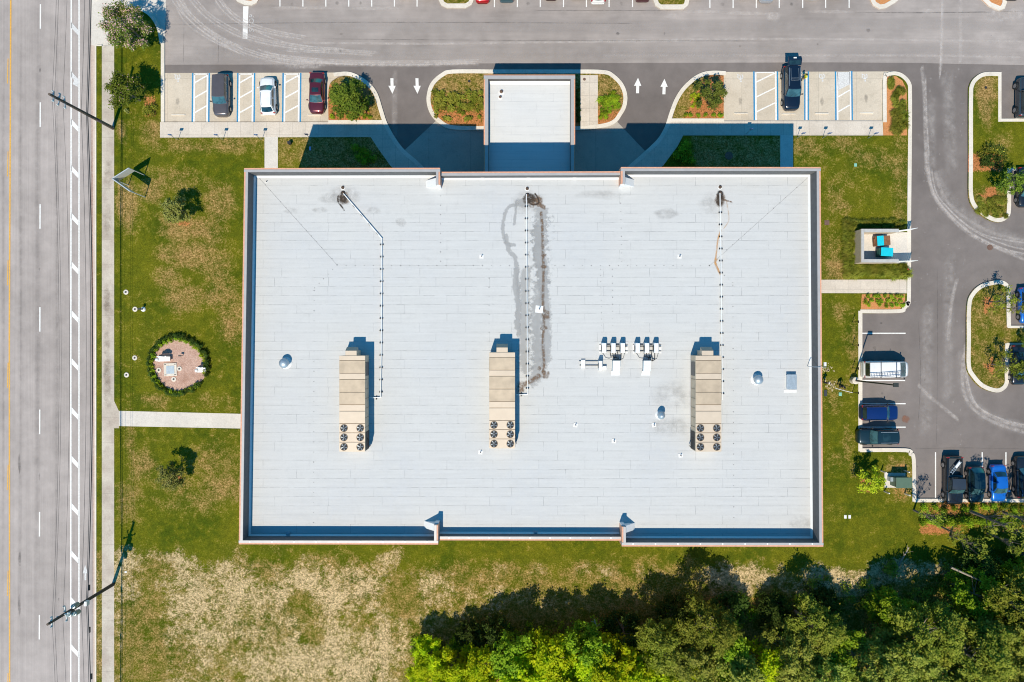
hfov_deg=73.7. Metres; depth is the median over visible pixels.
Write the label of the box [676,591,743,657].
woodland tree
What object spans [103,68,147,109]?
tree
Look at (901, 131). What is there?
ornamental grass
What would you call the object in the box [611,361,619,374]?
pipe housing
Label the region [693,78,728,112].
tree
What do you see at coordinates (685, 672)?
woodland tree
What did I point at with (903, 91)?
ornamental grass
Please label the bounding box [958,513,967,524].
shrub
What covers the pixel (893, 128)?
ornamental grass
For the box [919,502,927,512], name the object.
shrub
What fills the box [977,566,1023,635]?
woodland tree
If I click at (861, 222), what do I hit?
ornamental grass
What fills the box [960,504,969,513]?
shrub
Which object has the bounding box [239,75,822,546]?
medical office building
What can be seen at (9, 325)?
line
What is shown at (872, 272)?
ornamental grass
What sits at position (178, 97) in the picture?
parking bay
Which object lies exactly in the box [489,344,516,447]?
rooftop air handler
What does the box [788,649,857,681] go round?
woodland tree
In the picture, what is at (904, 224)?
ornamental grass
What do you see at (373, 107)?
planting bed
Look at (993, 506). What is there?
shrub
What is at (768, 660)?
woodland tree
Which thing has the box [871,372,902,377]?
ladder
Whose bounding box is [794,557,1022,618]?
undergrowth
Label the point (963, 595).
woodland tree
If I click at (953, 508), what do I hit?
shrub
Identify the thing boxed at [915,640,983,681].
woodland tree
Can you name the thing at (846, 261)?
ornamental grass
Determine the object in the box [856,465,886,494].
tree
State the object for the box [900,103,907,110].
ornamental grass
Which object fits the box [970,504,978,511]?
shrub
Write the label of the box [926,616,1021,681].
woodland tree
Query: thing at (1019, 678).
woodland tree
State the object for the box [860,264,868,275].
ornamental grass
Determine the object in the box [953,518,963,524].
shrub
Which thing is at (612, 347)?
condenser unit
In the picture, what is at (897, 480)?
transformer cabinet
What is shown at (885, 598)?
woodland tree
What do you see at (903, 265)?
ornamental grass
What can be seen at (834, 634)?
woodland tree
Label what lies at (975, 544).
tree
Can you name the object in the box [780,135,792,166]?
sidewalk
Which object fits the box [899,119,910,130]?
ornamental grass
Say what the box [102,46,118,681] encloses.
sidewalk
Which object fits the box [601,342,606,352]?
condenser unit
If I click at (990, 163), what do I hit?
shrub
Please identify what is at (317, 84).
parked car
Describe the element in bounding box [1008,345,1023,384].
parked car
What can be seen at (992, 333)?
lawn
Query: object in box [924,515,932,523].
shrub
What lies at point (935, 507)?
shrub
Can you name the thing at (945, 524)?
shrub
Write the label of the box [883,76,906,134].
planting bed
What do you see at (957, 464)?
ladder
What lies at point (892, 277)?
ornamental grass
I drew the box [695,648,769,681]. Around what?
woodland tree
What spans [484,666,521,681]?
woodland tree
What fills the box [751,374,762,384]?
roof vent
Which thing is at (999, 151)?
shrub
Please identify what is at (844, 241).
ornamental grass
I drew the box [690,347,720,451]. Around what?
rooftop air handler
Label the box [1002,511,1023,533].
tree
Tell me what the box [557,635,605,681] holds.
woodland tree
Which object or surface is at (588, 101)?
sidewalk
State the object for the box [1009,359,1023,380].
tree
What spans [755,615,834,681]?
woodland tree
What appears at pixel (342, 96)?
tree
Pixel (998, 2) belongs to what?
planting bed
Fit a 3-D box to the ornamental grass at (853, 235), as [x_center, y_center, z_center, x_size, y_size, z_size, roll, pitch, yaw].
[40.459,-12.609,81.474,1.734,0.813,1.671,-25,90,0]
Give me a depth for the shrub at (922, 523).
81.14 m
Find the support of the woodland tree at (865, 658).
on the lawn at (202, 592)
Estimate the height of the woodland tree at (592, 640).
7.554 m
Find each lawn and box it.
[96,8,1023,681]
[966,280,1023,391]
[968,73,1023,221]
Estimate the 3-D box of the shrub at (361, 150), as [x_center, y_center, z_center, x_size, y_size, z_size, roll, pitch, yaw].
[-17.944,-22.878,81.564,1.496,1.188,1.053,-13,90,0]
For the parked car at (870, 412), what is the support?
on the driveway
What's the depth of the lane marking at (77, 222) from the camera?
81.99 m
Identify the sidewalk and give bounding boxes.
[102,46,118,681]
[119,411,240,427]
[160,122,418,167]
[265,137,277,167]
[580,75,597,125]
[634,120,882,166]
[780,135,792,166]
[821,279,906,292]
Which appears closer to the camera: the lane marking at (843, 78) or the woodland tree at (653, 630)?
the woodland tree at (653, 630)
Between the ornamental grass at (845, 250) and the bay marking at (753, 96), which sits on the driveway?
the bay marking at (753, 96)
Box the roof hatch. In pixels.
[784,374,796,392]
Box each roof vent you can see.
[279,357,291,368]
[655,410,664,418]
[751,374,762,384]
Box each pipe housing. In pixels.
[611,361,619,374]
[641,361,650,374]
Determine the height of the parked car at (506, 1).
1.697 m
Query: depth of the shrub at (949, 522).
81.12 m
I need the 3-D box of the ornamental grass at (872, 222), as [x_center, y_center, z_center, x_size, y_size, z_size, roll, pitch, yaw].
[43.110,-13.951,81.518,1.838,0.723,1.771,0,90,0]
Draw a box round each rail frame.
[580,360,597,368]
[599,342,627,360]
[633,342,660,360]
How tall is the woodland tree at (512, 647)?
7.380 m
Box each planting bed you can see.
[328,76,380,119]
[430,73,622,125]
[444,0,468,2]
[658,0,684,3]
[673,75,723,117]
[861,294,904,308]
[875,0,889,7]
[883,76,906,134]
[982,0,1001,8]
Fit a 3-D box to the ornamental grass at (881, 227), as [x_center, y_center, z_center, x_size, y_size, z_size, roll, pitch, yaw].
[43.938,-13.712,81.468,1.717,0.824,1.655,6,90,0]
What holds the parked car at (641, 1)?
on the parking lot
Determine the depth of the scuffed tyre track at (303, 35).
81.98 m
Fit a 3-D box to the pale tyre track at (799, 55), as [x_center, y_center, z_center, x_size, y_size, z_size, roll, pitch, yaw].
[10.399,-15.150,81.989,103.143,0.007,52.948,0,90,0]
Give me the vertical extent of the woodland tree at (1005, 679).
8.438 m
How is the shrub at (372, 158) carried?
on the lawn at (202, 592)
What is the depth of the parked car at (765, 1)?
81.44 m
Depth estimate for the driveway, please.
82.00 m
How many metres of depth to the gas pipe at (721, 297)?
69.60 m
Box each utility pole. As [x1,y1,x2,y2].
[46,583,114,627]
[48,90,114,129]
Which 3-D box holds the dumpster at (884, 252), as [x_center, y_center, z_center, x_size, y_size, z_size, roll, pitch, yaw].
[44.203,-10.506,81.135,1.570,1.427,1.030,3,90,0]
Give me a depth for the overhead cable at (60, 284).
72.55 m
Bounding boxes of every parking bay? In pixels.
[165,73,336,121]
[723,71,891,119]
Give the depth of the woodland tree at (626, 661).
75.27 m
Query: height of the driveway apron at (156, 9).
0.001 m
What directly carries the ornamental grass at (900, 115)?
on the planting bed at (898, 82)
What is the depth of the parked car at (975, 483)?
80.93 m
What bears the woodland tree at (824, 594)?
on the lawn at (202, 592)
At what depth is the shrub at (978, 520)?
81.21 m
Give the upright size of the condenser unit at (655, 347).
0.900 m
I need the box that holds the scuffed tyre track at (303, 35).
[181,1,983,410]
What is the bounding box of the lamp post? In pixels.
[849,377,898,386]
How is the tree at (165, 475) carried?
on the lawn at (202, 592)
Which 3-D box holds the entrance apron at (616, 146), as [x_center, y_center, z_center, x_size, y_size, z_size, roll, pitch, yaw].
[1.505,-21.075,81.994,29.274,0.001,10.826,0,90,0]
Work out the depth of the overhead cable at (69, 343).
72.95 m
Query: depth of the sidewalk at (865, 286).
81.87 m
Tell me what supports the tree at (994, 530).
on the lawn at (202, 592)
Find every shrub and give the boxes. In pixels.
[148,109,155,116]
[150,102,156,110]
[350,144,359,152]
[356,145,366,152]
[358,156,369,164]
[359,148,372,159]
[369,155,376,164]
[614,102,620,108]
[671,150,681,160]
[678,144,686,155]
[681,140,691,148]
[688,155,695,163]
[918,519,928,526]
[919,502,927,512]
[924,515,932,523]
[931,503,941,512]
[939,517,948,528]
[945,516,955,527]
[951,504,958,510]
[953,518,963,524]
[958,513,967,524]
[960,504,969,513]
[964,516,974,527]
[966,516,977,525]
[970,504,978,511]
[974,516,983,526]
[978,150,987,158]
[979,157,990,167]
[979,503,990,511]
[980,145,990,153]
[981,154,991,162]
[983,141,994,153]
[986,160,994,167]
[989,502,996,510]
[994,155,1002,162]
[995,144,1004,155]
[995,162,1003,169]
[999,504,1008,510]
[1001,155,1009,162]
[1011,504,1019,514]
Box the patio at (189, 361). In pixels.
[153,338,204,390]
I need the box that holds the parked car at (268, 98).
[257,77,277,115]
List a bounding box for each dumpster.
[873,235,890,246]
[876,247,892,256]
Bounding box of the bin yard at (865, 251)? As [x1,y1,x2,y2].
[853,228,917,263]
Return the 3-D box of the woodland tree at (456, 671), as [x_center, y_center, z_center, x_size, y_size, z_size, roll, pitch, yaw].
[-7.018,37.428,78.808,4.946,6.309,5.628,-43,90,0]
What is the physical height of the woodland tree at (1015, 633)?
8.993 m
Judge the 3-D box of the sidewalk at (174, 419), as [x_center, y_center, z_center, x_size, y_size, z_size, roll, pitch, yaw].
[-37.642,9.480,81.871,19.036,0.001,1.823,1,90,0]
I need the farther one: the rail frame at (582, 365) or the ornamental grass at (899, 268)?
the ornamental grass at (899, 268)
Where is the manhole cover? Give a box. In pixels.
[725,152,732,159]
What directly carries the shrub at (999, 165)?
on the lawn at (989, 127)
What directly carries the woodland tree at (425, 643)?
on the lawn at (202, 592)
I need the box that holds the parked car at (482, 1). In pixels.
[475,0,489,3]
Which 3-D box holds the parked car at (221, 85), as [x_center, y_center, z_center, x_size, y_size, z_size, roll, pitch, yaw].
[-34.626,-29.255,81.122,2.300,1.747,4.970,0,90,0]
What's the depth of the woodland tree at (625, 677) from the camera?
76.15 m
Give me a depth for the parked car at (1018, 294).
81.26 m
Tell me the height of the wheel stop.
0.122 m
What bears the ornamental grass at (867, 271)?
on the lawn at (202, 592)
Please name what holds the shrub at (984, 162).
on the lawn at (989, 127)
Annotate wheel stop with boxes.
[781,113,795,114]
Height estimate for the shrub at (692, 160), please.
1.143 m
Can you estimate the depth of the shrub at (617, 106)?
81.57 m
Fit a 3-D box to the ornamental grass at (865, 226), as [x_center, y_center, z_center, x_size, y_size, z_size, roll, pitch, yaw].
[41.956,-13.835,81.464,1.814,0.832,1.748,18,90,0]
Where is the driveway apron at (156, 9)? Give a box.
[91,0,165,45]
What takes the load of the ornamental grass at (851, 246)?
on the lawn at (202, 592)
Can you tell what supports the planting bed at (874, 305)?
on the lawn at (202, 592)
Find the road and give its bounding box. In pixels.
[0,0,92,681]
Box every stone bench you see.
[155,356,170,361]
[195,367,205,371]
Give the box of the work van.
[860,359,907,379]
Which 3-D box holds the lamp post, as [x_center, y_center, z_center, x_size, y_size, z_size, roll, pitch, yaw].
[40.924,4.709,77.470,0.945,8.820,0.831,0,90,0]
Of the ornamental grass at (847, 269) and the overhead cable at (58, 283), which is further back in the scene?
the ornamental grass at (847, 269)
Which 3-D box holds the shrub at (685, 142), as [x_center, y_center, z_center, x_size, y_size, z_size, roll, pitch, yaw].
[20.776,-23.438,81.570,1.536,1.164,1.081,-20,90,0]
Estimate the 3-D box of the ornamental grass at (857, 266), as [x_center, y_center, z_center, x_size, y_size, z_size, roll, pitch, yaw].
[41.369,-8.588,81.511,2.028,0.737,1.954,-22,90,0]
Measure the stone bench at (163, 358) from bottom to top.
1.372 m
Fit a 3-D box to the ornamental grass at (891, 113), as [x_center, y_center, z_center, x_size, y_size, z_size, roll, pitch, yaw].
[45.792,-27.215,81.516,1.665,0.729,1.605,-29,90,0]
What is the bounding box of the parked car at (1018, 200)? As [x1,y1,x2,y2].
[1013,167,1023,207]
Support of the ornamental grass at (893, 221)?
on the lawn at (202, 592)
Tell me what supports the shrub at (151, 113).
on the lawn at (202, 592)
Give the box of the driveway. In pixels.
[165,62,1023,498]
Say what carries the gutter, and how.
on the road
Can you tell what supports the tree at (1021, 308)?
on the lawn at (992, 333)
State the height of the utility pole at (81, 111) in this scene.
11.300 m
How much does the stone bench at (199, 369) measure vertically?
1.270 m
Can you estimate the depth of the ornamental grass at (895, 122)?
81.27 m
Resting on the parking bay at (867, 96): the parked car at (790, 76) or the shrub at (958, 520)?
the parked car at (790, 76)
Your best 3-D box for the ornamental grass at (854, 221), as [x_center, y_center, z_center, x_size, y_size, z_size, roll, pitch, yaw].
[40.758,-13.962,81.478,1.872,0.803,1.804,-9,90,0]
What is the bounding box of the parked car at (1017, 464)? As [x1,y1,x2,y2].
[1011,455,1023,497]
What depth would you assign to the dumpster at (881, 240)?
80.68 m
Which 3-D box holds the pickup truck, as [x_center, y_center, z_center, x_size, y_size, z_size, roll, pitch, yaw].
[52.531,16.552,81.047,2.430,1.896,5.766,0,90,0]
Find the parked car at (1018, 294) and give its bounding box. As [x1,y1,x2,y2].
[1015,287,1023,322]
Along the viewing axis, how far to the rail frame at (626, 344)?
69.69 m
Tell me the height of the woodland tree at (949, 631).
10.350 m
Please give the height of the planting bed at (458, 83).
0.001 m
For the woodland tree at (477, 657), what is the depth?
76.42 m
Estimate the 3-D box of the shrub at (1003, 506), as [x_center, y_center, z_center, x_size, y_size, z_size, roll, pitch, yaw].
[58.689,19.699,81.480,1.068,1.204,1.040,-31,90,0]
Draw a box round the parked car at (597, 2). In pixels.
[590,0,605,4]
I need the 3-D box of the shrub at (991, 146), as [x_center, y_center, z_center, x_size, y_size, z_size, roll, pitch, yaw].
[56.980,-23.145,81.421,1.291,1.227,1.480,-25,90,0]
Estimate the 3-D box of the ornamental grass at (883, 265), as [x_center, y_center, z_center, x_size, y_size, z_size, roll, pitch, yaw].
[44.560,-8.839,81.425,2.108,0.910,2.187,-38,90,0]
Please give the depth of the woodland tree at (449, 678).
77.69 m
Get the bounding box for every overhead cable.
[52,20,58,670]
[54,0,60,681]
[63,10,69,676]
[81,3,85,669]
[86,0,90,677]
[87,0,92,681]
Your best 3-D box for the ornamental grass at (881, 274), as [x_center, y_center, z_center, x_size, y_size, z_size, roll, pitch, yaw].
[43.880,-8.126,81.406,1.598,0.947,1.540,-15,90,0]
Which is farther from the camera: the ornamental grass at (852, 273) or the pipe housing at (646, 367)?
the ornamental grass at (852, 273)
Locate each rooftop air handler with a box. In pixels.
[339,347,370,451]
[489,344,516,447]
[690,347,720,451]
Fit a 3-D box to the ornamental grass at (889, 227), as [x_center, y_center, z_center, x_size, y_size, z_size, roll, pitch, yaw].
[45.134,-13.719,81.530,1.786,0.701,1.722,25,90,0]
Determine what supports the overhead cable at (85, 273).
attached to the utility pole at (72, 611)
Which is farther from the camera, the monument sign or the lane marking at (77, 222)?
the lane marking at (77, 222)
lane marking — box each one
[39,0,1006,681]
[71,22,867,579]
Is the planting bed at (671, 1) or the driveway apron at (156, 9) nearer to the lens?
the planting bed at (671, 1)
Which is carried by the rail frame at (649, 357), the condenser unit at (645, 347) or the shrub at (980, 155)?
the condenser unit at (645, 347)
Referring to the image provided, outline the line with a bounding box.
[7,0,10,681]
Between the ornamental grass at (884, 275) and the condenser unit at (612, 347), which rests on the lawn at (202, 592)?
the ornamental grass at (884, 275)
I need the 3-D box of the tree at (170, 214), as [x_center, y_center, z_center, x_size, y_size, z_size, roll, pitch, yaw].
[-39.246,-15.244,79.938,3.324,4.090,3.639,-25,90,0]
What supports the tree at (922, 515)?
on the lawn at (202, 592)
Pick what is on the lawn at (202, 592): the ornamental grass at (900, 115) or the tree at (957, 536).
the tree at (957, 536)
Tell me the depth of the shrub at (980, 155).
81.33 m
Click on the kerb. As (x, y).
(673, 106)
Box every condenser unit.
[598,361,605,369]
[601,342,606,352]
[610,342,615,352]
[619,342,624,352]
[634,342,639,352]
[643,342,648,352]
[653,342,658,352]
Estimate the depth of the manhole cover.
81.85 m
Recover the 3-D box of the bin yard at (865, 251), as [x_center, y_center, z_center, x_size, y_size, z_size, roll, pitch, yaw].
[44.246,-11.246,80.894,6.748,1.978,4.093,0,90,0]
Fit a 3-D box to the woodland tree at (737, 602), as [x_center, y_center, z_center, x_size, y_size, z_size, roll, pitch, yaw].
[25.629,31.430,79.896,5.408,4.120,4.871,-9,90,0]
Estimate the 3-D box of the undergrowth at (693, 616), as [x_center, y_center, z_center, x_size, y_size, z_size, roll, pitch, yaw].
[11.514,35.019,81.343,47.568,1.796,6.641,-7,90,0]
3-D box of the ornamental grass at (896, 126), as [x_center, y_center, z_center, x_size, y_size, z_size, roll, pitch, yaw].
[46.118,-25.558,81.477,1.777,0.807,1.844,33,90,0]
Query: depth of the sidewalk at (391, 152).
81.87 m
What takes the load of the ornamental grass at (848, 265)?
on the lawn at (202, 592)
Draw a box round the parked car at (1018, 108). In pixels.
[1012,77,1023,118]
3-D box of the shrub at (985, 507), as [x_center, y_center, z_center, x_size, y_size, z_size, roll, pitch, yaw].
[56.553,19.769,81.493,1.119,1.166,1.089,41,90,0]
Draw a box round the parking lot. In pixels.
[163,0,1023,64]
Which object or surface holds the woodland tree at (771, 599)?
on the lawn at (202, 592)
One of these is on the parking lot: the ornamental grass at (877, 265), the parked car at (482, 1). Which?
the parked car at (482, 1)
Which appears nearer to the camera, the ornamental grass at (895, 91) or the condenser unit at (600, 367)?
the condenser unit at (600, 367)
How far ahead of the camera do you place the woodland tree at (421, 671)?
77.70 m
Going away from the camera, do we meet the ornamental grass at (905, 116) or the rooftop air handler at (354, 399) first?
the rooftop air handler at (354, 399)
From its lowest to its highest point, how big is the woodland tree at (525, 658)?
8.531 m
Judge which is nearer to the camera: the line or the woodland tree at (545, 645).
the woodland tree at (545, 645)
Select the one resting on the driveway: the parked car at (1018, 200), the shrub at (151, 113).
the parked car at (1018, 200)
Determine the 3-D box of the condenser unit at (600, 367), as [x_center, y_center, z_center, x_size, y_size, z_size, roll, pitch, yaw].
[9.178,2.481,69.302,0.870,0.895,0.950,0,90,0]
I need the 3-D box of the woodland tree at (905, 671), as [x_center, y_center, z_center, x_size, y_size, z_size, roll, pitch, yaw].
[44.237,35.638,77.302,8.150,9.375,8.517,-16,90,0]
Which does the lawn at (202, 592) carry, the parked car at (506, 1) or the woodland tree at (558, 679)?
the woodland tree at (558, 679)
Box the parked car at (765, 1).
[759,0,772,3]
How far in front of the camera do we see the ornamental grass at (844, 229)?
81.34 m
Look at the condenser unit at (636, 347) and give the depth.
68.78 m
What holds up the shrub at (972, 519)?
on the lawn at (202, 592)
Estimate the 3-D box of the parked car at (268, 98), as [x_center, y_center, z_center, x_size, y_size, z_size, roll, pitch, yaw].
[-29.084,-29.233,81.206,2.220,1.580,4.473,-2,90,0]
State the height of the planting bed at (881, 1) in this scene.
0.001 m
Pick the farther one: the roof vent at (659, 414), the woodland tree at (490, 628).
the woodland tree at (490, 628)
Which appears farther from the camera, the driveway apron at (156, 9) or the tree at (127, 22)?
the driveway apron at (156, 9)
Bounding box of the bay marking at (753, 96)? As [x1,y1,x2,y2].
[191,71,852,121]
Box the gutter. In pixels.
[91,45,94,681]
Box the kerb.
[95,0,1023,681]
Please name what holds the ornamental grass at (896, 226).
on the lawn at (202, 592)
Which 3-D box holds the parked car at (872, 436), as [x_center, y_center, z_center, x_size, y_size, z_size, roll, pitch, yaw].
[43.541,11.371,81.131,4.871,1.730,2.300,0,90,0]
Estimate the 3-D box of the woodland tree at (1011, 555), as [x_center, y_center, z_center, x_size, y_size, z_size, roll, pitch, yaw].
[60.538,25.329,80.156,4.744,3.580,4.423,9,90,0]
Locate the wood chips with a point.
(830, 384)
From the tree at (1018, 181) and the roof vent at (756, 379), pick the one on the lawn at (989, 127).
the tree at (1018, 181)
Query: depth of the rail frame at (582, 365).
69.61 m
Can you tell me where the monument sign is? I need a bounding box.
[112,168,144,196]
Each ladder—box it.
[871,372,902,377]
[950,460,961,473]
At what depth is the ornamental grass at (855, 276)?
81.41 m
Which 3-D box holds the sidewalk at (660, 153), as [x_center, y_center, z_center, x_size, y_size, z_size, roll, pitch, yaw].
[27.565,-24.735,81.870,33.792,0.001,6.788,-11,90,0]
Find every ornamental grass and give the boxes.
[840,215,849,227]
[840,248,852,259]
[841,225,854,235]
[841,260,855,268]
[842,238,854,248]
[842,246,853,253]
[842,265,854,275]
[843,271,850,279]
[844,243,854,252]
[844,257,852,263]
[846,231,855,238]
[846,269,856,277]
[849,219,858,230]
[851,268,861,279]
[854,264,863,273]
[857,220,864,229]
[859,219,868,228]
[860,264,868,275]
[864,264,872,273]
[864,265,875,277]
[868,218,878,228]
[870,264,879,276]
[872,218,881,228]
[872,264,882,277]
[874,266,887,277]
[876,220,885,228]
[876,269,883,277]
[879,263,891,274]
[884,222,893,228]
[887,269,899,281]
[888,108,900,116]
[888,265,897,275]
[889,124,901,135]
[890,218,897,226]
[891,101,899,107]
[891,113,904,121]
[892,89,900,94]
[892,117,900,125]
[892,122,904,130]
[893,127,902,135]
[893,221,900,229]
[896,264,905,276]
[898,87,906,96]
[898,262,909,270]
[899,110,908,119]
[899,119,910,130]
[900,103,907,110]
[900,220,907,228]
[901,266,912,280]
[996,207,1003,213]
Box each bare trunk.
[898,546,911,565]
[951,566,1001,588]
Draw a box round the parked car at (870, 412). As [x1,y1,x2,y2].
[859,403,897,421]
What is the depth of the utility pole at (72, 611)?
74.10 m
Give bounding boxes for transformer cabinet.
[884,473,911,487]
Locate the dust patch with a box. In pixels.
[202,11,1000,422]
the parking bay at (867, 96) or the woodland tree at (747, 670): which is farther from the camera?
the parking bay at (867, 96)
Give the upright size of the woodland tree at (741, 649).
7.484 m
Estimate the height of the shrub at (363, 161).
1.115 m
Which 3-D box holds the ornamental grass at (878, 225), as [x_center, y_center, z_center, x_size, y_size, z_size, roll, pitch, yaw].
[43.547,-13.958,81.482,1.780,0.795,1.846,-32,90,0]
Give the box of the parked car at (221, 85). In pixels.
[210,74,231,117]
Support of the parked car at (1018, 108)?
on the driveway
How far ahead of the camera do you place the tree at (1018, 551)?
77.70 m
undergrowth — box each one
[409,591,802,663]
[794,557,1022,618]
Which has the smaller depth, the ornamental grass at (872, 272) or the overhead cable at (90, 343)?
the overhead cable at (90, 343)
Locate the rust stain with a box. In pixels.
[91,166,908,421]
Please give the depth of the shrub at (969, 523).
81.14 m
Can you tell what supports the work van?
on the driveway
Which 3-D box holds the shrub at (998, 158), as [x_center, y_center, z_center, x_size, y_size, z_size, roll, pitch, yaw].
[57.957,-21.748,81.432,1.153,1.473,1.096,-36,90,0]
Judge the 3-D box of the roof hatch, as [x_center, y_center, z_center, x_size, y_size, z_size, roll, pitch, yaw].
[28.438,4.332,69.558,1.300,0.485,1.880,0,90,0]
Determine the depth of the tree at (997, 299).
79.18 m
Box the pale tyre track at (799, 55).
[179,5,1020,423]
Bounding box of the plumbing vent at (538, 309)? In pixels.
[535,305,542,312]
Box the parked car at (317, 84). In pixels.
[306,72,326,114]
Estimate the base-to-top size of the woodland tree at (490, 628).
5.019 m
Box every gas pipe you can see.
[343,193,383,399]
[516,194,528,395]
[719,193,723,399]
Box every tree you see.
[96,0,152,51]
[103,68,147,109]
[154,460,185,490]
[159,195,191,223]
[329,75,369,121]
[404,647,433,681]
[412,634,448,674]
[431,643,469,681]
[434,658,475,681]
[454,618,482,647]
[461,642,501,681]
[472,611,514,653]
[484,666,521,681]
[488,623,535,681]
[496,647,547,681]
[523,626,577,681]
[536,650,577,681]
[557,615,613,681]
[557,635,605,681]
[588,629,638,681]
[599,608,645,652]
[603,652,628,681]
[618,654,658,681]
[633,638,672,681]
[634,615,690,681]
[653,593,689,627]
[663,665,699,681]
[664,630,719,681]
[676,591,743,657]
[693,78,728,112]
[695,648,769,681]
[697,615,749,681]
[709,585,751,624]
[745,635,787,681]
[754,588,794,635]
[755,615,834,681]
[782,591,851,657]
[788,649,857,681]
[806,581,839,615]
[806,620,865,673]
[828,631,910,681]
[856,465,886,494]
[859,585,919,630]
[871,620,948,681]
[887,599,968,677]
[913,509,947,527]
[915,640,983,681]
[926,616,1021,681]
[941,523,970,545]
[942,659,1011,681]
[944,565,1005,620]
[949,535,988,559]
[957,599,1023,677]
[958,540,1003,583]
[969,507,1023,541]
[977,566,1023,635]
[986,532,1023,555]
[988,285,1020,312]
[991,349,1022,376]
[994,165,1023,194]
[997,552,1023,610]
[1001,297,1023,313]
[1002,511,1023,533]
[1002,613,1023,662]
[1004,538,1023,565]
[1007,643,1023,681]
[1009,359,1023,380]
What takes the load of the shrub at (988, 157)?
on the lawn at (989, 127)
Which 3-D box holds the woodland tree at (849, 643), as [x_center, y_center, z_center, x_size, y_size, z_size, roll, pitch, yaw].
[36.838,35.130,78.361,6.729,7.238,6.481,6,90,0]
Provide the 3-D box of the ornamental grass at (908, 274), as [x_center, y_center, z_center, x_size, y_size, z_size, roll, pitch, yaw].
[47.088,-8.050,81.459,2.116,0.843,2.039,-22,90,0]
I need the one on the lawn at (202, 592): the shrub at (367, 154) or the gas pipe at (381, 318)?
the shrub at (367, 154)
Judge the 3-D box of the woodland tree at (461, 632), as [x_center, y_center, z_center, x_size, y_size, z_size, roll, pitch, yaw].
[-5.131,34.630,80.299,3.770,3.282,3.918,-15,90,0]
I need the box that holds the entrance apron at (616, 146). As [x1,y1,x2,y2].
[405,121,644,171]
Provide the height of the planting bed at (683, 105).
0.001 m
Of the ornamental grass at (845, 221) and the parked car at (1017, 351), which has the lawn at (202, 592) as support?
the ornamental grass at (845, 221)
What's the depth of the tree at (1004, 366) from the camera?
79.27 m
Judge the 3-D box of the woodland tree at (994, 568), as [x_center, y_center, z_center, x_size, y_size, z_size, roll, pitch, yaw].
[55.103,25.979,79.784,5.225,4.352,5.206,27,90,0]
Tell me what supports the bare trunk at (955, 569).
on the lawn at (202, 592)
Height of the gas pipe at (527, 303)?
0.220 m
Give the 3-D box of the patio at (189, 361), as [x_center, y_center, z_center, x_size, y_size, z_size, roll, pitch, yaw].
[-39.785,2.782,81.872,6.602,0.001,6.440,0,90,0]
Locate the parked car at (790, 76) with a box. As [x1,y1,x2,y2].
[780,56,802,110]
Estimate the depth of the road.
82.00 m
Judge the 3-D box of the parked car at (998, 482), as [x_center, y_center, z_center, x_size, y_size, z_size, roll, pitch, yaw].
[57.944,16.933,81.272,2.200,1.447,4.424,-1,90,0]
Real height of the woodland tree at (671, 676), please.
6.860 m
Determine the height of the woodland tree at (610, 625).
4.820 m
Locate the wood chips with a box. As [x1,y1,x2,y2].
[822,363,835,390]
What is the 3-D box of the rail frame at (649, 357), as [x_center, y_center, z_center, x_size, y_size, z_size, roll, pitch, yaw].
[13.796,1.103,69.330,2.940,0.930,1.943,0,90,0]
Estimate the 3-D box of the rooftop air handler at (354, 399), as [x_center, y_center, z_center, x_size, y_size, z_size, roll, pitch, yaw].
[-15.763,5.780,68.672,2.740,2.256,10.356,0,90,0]
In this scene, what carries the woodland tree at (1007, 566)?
on the lawn at (202, 592)
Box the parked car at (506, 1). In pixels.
[499,0,513,2]
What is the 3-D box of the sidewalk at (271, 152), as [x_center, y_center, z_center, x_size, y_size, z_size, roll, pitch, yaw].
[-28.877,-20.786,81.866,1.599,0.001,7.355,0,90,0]
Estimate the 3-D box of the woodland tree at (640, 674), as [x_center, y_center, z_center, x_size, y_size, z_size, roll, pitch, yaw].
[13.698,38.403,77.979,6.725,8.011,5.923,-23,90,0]
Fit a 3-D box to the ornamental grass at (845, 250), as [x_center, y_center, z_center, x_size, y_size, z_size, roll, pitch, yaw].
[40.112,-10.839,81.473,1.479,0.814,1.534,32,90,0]
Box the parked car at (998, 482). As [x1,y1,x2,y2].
[986,464,1009,500]
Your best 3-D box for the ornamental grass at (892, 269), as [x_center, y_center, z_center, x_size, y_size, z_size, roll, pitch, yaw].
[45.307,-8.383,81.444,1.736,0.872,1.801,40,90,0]
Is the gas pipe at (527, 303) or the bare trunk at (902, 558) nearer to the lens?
the gas pipe at (527, 303)
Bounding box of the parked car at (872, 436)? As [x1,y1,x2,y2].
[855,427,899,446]
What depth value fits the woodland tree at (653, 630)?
75.49 m
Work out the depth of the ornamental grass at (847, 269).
81.36 m
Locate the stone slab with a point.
(170, 369)
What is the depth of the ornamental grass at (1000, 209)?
81.61 m
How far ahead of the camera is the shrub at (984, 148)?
81.36 m
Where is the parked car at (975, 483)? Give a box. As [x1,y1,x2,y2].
[964,466,986,502]
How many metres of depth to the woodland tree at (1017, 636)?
75.47 m
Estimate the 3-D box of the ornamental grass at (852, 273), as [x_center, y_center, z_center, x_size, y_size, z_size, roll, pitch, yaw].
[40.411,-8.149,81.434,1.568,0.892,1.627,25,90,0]
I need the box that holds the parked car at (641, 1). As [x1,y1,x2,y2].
[635,0,648,2]
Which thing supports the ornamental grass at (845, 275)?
on the lawn at (202, 592)
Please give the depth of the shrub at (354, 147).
81.36 m
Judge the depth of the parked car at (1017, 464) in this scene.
81.04 m
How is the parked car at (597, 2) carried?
on the parking lot
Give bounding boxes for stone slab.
[164,363,176,375]

